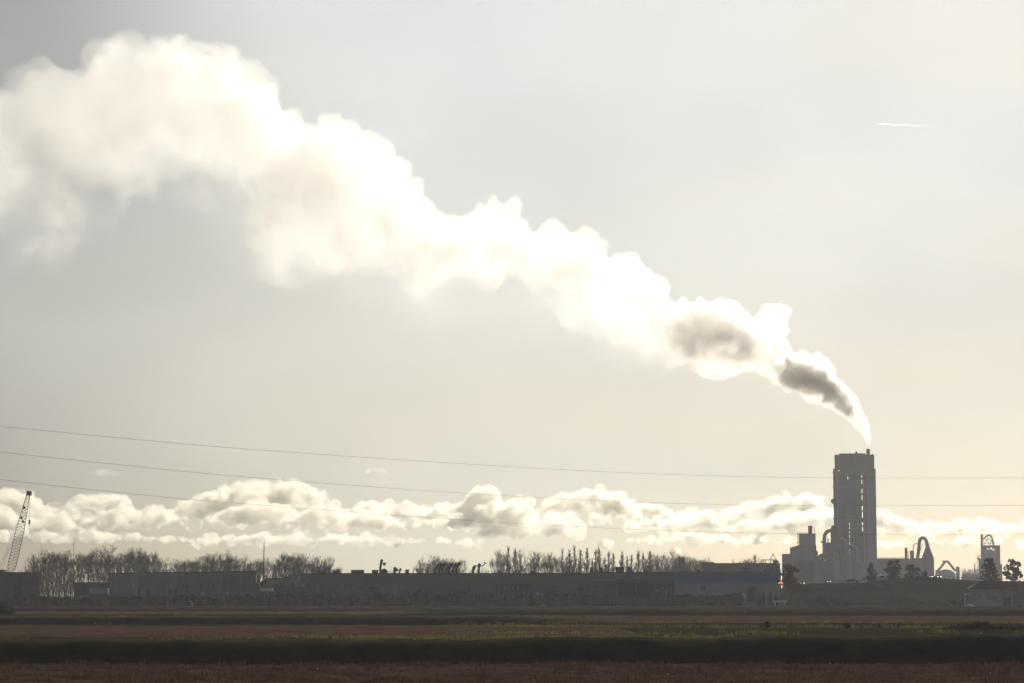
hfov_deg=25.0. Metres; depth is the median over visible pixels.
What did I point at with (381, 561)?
roof flue
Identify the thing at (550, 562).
bare tree
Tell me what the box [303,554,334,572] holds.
bare tree
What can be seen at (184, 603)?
van
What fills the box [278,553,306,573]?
bare tree
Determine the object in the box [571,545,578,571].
bare tree
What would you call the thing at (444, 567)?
bare tree
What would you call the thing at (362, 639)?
bank grass
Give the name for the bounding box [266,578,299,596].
building
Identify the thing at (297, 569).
bare tree
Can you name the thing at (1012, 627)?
bramble strip
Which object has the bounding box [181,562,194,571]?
bare tree
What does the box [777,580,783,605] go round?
red sign
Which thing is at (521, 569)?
bare tree
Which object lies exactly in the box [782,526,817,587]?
silo house
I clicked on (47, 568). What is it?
bare tree
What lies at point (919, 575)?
guard rail
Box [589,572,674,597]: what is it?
canopy building
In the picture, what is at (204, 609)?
track bank
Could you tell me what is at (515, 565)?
bare tree
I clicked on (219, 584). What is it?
warehouse
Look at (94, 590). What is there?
shed
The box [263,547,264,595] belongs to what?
utility pole
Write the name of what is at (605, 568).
bare tree
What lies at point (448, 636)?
verge grass
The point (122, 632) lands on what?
field
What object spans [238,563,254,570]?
bare tree
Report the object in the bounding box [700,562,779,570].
storage hall
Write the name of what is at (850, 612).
bank
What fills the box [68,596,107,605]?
hedge
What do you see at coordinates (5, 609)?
bush
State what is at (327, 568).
bare tree
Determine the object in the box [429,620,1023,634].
rough grass
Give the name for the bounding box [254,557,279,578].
bare tree
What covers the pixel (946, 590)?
embankment
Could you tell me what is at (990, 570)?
leafy tree
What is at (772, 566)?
leafy tree
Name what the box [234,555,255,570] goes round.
bare tree
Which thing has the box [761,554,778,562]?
loading gantry
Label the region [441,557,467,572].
bare tree
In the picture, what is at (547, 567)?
bare tree
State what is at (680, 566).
boiler house
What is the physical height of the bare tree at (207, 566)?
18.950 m
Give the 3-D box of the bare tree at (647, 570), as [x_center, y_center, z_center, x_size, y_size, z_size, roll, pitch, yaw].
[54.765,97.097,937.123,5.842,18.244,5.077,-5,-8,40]
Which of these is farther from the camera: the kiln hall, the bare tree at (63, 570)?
the kiln hall
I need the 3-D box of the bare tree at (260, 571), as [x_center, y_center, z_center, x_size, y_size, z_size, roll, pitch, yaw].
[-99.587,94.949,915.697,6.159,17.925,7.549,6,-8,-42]
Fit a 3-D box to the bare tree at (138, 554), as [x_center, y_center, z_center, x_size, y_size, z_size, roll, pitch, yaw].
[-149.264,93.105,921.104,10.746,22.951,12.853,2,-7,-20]
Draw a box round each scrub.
[23,559,54,596]
[38,572,79,597]
[257,582,299,596]
[451,565,495,572]
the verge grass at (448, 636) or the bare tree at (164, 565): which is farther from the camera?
the bare tree at (164, 565)
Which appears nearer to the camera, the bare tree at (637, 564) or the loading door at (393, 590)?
the loading door at (393, 590)
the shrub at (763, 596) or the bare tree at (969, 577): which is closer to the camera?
the shrub at (763, 596)
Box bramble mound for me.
[943,621,1002,628]
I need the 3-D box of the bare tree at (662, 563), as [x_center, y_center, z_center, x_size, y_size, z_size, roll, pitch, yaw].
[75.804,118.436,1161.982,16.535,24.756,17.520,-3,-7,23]
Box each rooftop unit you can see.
[316,570,327,572]
[351,570,364,572]
[615,567,623,571]
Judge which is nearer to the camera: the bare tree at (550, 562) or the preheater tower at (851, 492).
the bare tree at (550, 562)
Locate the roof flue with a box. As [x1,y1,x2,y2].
[379,559,382,572]
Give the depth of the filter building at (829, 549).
1674.04 m
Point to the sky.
(765, 242)
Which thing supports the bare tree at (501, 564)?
on the ground at (803, 631)
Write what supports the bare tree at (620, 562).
on the ground at (803, 631)
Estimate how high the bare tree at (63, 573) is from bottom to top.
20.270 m
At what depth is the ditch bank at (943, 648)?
131.35 m
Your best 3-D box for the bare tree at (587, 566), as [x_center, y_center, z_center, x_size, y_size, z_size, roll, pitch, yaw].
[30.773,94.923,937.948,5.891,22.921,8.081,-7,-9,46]
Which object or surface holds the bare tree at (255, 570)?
on the ground at (803, 631)
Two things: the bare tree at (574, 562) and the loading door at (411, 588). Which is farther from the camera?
the bare tree at (574, 562)
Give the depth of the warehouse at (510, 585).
696.69 m
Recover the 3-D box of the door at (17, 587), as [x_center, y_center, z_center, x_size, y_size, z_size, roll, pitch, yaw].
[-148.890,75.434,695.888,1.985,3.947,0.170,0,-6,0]
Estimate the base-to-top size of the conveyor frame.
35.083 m
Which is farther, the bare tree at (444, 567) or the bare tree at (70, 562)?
the bare tree at (444, 567)
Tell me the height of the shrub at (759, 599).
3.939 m
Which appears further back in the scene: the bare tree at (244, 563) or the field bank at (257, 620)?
the bare tree at (244, 563)
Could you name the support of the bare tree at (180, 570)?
on the ground at (803, 631)
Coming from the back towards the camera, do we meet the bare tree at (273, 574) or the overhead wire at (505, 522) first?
the bare tree at (273, 574)
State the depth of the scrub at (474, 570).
975.51 m
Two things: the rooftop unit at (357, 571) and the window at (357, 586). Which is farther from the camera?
the rooftop unit at (357, 571)
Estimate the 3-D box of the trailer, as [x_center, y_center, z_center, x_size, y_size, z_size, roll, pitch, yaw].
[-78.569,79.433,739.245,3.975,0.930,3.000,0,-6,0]
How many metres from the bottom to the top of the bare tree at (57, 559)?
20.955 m
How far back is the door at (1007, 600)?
650.82 m
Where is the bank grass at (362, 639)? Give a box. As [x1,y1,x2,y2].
[0,636,801,641]
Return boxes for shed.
[74,582,108,599]
[877,557,910,579]
[966,581,1015,605]
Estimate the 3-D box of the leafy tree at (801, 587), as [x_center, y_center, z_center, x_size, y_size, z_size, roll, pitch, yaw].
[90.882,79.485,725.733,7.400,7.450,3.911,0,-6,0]
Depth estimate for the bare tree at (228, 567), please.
906.56 m
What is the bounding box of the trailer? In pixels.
[260,588,272,590]
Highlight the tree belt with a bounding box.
[256,573,296,597]
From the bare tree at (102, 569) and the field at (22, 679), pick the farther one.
the bare tree at (102, 569)
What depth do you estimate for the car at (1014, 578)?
809.88 m
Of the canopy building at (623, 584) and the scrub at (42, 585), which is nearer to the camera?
the canopy building at (623, 584)
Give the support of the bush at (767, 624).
on the ground at (803, 631)
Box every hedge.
[0,593,72,605]
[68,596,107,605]
[104,594,254,605]
[252,591,327,605]
[325,591,410,605]
[408,588,494,605]
[491,594,543,605]
[544,591,587,605]
[586,591,676,605]
[673,592,744,605]
[815,581,889,589]
[914,574,942,580]
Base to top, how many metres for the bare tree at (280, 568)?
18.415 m
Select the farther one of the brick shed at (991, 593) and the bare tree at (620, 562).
the bare tree at (620, 562)
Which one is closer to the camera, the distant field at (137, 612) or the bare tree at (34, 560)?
the distant field at (137, 612)
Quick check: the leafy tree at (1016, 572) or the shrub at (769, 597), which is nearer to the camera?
the shrub at (769, 597)
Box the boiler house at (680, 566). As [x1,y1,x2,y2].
[668,557,688,574]
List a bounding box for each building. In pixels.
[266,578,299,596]
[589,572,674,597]
[675,571,780,605]
[821,525,838,560]
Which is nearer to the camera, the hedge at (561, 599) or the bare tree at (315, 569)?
the hedge at (561, 599)
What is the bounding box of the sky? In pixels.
[0,0,1023,595]
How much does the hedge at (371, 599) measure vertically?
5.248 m
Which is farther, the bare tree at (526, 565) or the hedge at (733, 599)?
the bare tree at (526, 565)
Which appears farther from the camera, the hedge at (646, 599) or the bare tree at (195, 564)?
the bare tree at (195, 564)
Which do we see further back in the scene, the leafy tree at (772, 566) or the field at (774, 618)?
the leafy tree at (772, 566)
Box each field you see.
[0,625,641,638]
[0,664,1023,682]
[13,611,429,613]
[441,615,1023,622]
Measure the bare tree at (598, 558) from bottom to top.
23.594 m
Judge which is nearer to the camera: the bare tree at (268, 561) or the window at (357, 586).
the window at (357, 586)
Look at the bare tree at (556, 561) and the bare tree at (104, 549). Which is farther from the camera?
the bare tree at (556, 561)
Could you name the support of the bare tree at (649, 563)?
on the ground at (803, 631)
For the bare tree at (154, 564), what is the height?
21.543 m
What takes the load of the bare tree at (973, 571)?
on the ground at (803, 631)
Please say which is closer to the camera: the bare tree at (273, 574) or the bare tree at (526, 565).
the bare tree at (273, 574)
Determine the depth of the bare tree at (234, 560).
926.03 m
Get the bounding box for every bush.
[0,601,16,614]
[763,621,770,627]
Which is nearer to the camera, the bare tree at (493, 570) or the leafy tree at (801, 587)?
the leafy tree at (801, 587)
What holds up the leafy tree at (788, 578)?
on the ground at (803, 631)
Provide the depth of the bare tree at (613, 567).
962.63 m
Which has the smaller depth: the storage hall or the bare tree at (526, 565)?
the bare tree at (526, 565)
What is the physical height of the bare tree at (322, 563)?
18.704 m
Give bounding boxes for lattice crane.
[0,491,31,571]
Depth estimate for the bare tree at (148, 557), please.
906.93 m
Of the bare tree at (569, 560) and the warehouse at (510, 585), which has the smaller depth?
the warehouse at (510, 585)
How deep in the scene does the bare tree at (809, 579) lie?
1285.96 m
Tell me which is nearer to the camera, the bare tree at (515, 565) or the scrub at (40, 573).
the scrub at (40, 573)
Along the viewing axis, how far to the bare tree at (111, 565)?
894.96 m
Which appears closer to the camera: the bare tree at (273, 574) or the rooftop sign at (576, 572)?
the rooftop sign at (576, 572)
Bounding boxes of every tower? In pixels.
[831,449,876,576]
[905,536,933,577]
[977,534,1002,580]
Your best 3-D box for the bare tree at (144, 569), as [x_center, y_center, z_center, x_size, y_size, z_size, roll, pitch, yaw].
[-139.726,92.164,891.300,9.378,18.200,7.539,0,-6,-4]
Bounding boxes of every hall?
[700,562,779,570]
[818,552,876,582]
[962,563,978,579]
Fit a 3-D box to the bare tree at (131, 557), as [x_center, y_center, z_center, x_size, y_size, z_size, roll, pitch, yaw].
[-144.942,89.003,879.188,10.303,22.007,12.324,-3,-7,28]
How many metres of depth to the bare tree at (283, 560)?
916.39 m
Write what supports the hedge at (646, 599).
on the ground at (803, 631)
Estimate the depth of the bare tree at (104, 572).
879.19 m
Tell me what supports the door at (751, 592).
in the striped building at (750, 586)
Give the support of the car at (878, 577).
on the embankment
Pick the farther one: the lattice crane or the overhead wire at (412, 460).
the lattice crane
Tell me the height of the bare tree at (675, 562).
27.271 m
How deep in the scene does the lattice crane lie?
762.46 m
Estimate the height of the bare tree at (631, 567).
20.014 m
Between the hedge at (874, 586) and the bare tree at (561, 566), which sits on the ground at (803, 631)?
the bare tree at (561, 566)
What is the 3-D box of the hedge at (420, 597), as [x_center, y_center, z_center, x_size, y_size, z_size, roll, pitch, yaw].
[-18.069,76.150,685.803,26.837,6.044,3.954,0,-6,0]
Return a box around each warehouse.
[0,570,38,597]
[107,571,256,598]
[320,573,589,605]
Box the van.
[178,601,192,605]
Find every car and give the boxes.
[876,575,884,581]
[1010,577,1020,580]
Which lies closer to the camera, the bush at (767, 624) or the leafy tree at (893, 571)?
the bush at (767, 624)
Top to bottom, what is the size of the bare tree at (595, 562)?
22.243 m
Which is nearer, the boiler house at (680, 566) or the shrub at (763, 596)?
the shrub at (763, 596)
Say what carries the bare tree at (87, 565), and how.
on the ground at (803, 631)
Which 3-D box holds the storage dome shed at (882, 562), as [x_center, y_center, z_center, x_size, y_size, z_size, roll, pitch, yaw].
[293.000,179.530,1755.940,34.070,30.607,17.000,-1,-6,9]
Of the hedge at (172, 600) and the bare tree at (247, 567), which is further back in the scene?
the bare tree at (247, 567)
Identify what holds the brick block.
on the ground at (803, 631)
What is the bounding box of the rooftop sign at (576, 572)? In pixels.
[565,567,585,572]
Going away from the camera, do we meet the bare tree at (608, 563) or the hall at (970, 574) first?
the bare tree at (608, 563)
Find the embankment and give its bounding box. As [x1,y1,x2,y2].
[781,578,1023,604]
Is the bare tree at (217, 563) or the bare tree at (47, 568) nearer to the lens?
the bare tree at (47, 568)
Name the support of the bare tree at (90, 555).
on the ground at (803, 631)
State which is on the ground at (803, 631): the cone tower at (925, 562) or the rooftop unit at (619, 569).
the cone tower at (925, 562)
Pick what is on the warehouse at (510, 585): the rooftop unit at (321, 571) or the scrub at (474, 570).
the rooftop unit at (321, 571)
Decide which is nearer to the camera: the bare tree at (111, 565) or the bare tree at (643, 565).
the bare tree at (111, 565)
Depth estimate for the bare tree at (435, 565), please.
1003.09 m
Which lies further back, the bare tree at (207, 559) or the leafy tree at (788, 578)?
the bare tree at (207, 559)
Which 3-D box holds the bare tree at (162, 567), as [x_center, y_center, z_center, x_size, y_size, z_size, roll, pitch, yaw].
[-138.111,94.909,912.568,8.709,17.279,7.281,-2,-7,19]
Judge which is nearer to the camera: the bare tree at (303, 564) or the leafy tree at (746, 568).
the bare tree at (303, 564)
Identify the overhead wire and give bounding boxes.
[0,426,808,477]
[0,479,949,534]
[3,452,1010,505]
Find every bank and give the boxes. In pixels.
[0,616,632,623]
[0,633,1023,664]
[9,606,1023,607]
[14,608,1023,610]
[345,609,1023,615]
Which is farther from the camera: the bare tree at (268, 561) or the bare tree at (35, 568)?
the bare tree at (268, 561)
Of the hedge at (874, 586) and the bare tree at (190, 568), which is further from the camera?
the bare tree at (190, 568)
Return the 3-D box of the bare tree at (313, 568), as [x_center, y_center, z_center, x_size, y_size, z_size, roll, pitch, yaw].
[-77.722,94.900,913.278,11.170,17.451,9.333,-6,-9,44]
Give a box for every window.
[327,585,337,588]
[356,585,363,588]
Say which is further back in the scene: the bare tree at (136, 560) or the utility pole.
the bare tree at (136, 560)
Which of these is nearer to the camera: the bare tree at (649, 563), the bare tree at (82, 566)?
the bare tree at (82, 566)
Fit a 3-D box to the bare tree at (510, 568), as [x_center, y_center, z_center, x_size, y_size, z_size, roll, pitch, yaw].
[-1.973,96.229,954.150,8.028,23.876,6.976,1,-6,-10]
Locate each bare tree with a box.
[21,559,44,582]
[26,555,54,587]
[39,555,61,592]
[41,548,68,596]
[52,553,71,591]
[55,550,73,597]
[64,559,79,597]
[66,549,86,586]
[72,551,97,581]
[80,549,102,581]
[85,544,140,579]
[85,547,110,581]
[94,557,112,581]
[103,551,118,581]
[112,551,128,572]
[121,546,148,572]
[124,552,149,572]
[129,546,144,572]
[133,551,158,572]
[140,558,160,571]
[141,550,161,571]
[155,560,172,571]
[157,556,183,571]
[168,559,189,571]
[181,558,204,571]
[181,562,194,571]
[190,555,213,570]
[198,552,221,571]
[204,559,216,570]
[209,550,234,570]
[217,552,236,570]
[224,554,243,570]
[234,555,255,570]
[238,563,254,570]
[249,559,264,582]
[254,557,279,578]
[254,560,268,582]
[264,563,281,577]
[272,558,292,577]
[274,552,300,577]
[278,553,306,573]
[286,553,309,577]
[293,554,315,574]
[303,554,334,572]
[306,562,325,572]
[315,558,331,571]
[320,562,333,572]
[412,559,424,572]
[415,554,445,570]
[419,561,434,572]
[425,557,444,572]
[433,557,449,572]
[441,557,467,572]
[489,549,506,572]
[491,551,510,572]
[502,546,513,572]
[510,547,544,572]
[512,548,518,572]
[514,553,526,572]
[528,552,547,572]
[534,551,555,572]
[540,552,555,572]
[548,557,564,572]
[559,548,564,572]
[565,549,573,571]
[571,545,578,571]
[576,549,582,571]
[581,548,591,572]
[591,549,598,571]
[595,545,604,571]
[602,558,607,571]
[606,552,613,571]
[610,553,616,571]
[617,552,626,571]
[624,556,629,571]
[627,554,637,571]
[635,549,641,571]
[639,551,645,571]
[643,551,653,571]
[644,551,669,571]
[644,558,649,571]
[646,553,675,571]
[652,548,696,571]
[688,555,709,570]
[803,564,816,583]
[958,569,974,579]
[965,570,978,580]
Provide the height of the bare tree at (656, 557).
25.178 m
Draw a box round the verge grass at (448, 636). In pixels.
[50,609,1023,639]
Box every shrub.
[757,594,761,605]
[762,592,764,605]
[768,592,771,605]
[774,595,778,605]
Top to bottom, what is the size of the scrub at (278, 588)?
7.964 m
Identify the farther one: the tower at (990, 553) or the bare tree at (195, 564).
the tower at (990, 553)
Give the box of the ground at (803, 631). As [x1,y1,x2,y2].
[0,596,1023,664]
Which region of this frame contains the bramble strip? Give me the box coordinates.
[1001,625,1023,629]
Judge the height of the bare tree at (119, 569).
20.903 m
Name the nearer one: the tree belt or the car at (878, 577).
the tree belt
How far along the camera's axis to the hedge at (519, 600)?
684.60 m
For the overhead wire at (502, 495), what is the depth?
461.44 m
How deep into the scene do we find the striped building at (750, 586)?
693.02 m
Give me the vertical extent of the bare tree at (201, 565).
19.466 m
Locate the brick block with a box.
[299,573,321,595]
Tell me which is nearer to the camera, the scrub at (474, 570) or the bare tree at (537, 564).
the bare tree at (537, 564)
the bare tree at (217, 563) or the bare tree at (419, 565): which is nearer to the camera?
the bare tree at (217, 563)
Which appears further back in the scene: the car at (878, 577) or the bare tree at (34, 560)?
the bare tree at (34, 560)
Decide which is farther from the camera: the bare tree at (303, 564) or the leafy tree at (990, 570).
the bare tree at (303, 564)
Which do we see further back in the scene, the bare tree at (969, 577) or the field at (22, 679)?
the bare tree at (969, 577)
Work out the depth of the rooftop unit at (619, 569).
700.63 m
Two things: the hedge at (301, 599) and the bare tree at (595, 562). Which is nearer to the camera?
the hedge at (301, 599)
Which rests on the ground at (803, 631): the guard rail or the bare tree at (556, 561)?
the bare tree at (556, 561)
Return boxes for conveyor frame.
[935,560,959,578]
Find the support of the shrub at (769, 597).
on the ground at (803, 631)
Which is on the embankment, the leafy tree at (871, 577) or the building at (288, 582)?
the leafy tree at (871, 577)
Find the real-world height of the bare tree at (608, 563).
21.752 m
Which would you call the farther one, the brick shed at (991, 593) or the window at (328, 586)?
the window at (328, 586)
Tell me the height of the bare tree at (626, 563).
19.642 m
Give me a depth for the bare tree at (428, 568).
982.63 m
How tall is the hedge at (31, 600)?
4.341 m
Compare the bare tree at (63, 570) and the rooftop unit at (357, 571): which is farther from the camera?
the bare tree at (63, 570)
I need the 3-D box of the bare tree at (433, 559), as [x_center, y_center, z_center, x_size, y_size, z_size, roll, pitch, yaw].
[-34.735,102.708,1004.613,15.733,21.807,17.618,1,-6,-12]
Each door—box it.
[14,585,20,596]
[382,585,398,597]
[410,587,418,591]
[747,587,755,600]
[1003,597,1010,605]
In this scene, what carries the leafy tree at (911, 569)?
on the embankment
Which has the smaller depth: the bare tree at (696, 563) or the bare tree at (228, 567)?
the bare tree at (228, 567)
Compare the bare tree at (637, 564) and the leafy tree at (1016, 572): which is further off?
the bare tree at (637, 564)
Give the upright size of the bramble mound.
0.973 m
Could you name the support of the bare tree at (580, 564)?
on the ground at (803, 631)
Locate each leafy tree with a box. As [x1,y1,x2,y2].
[740,563,751,570]
[763,562,781,570]
[781,564,798,605]
[790,583,812,605]
[863,562,877,581]
[883,559,901,579]
[905,564,920,577]
[980,558,999,580]
[1002,559,1023,580]
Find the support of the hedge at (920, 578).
on the embankment
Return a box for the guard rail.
[825,575,1006,582]

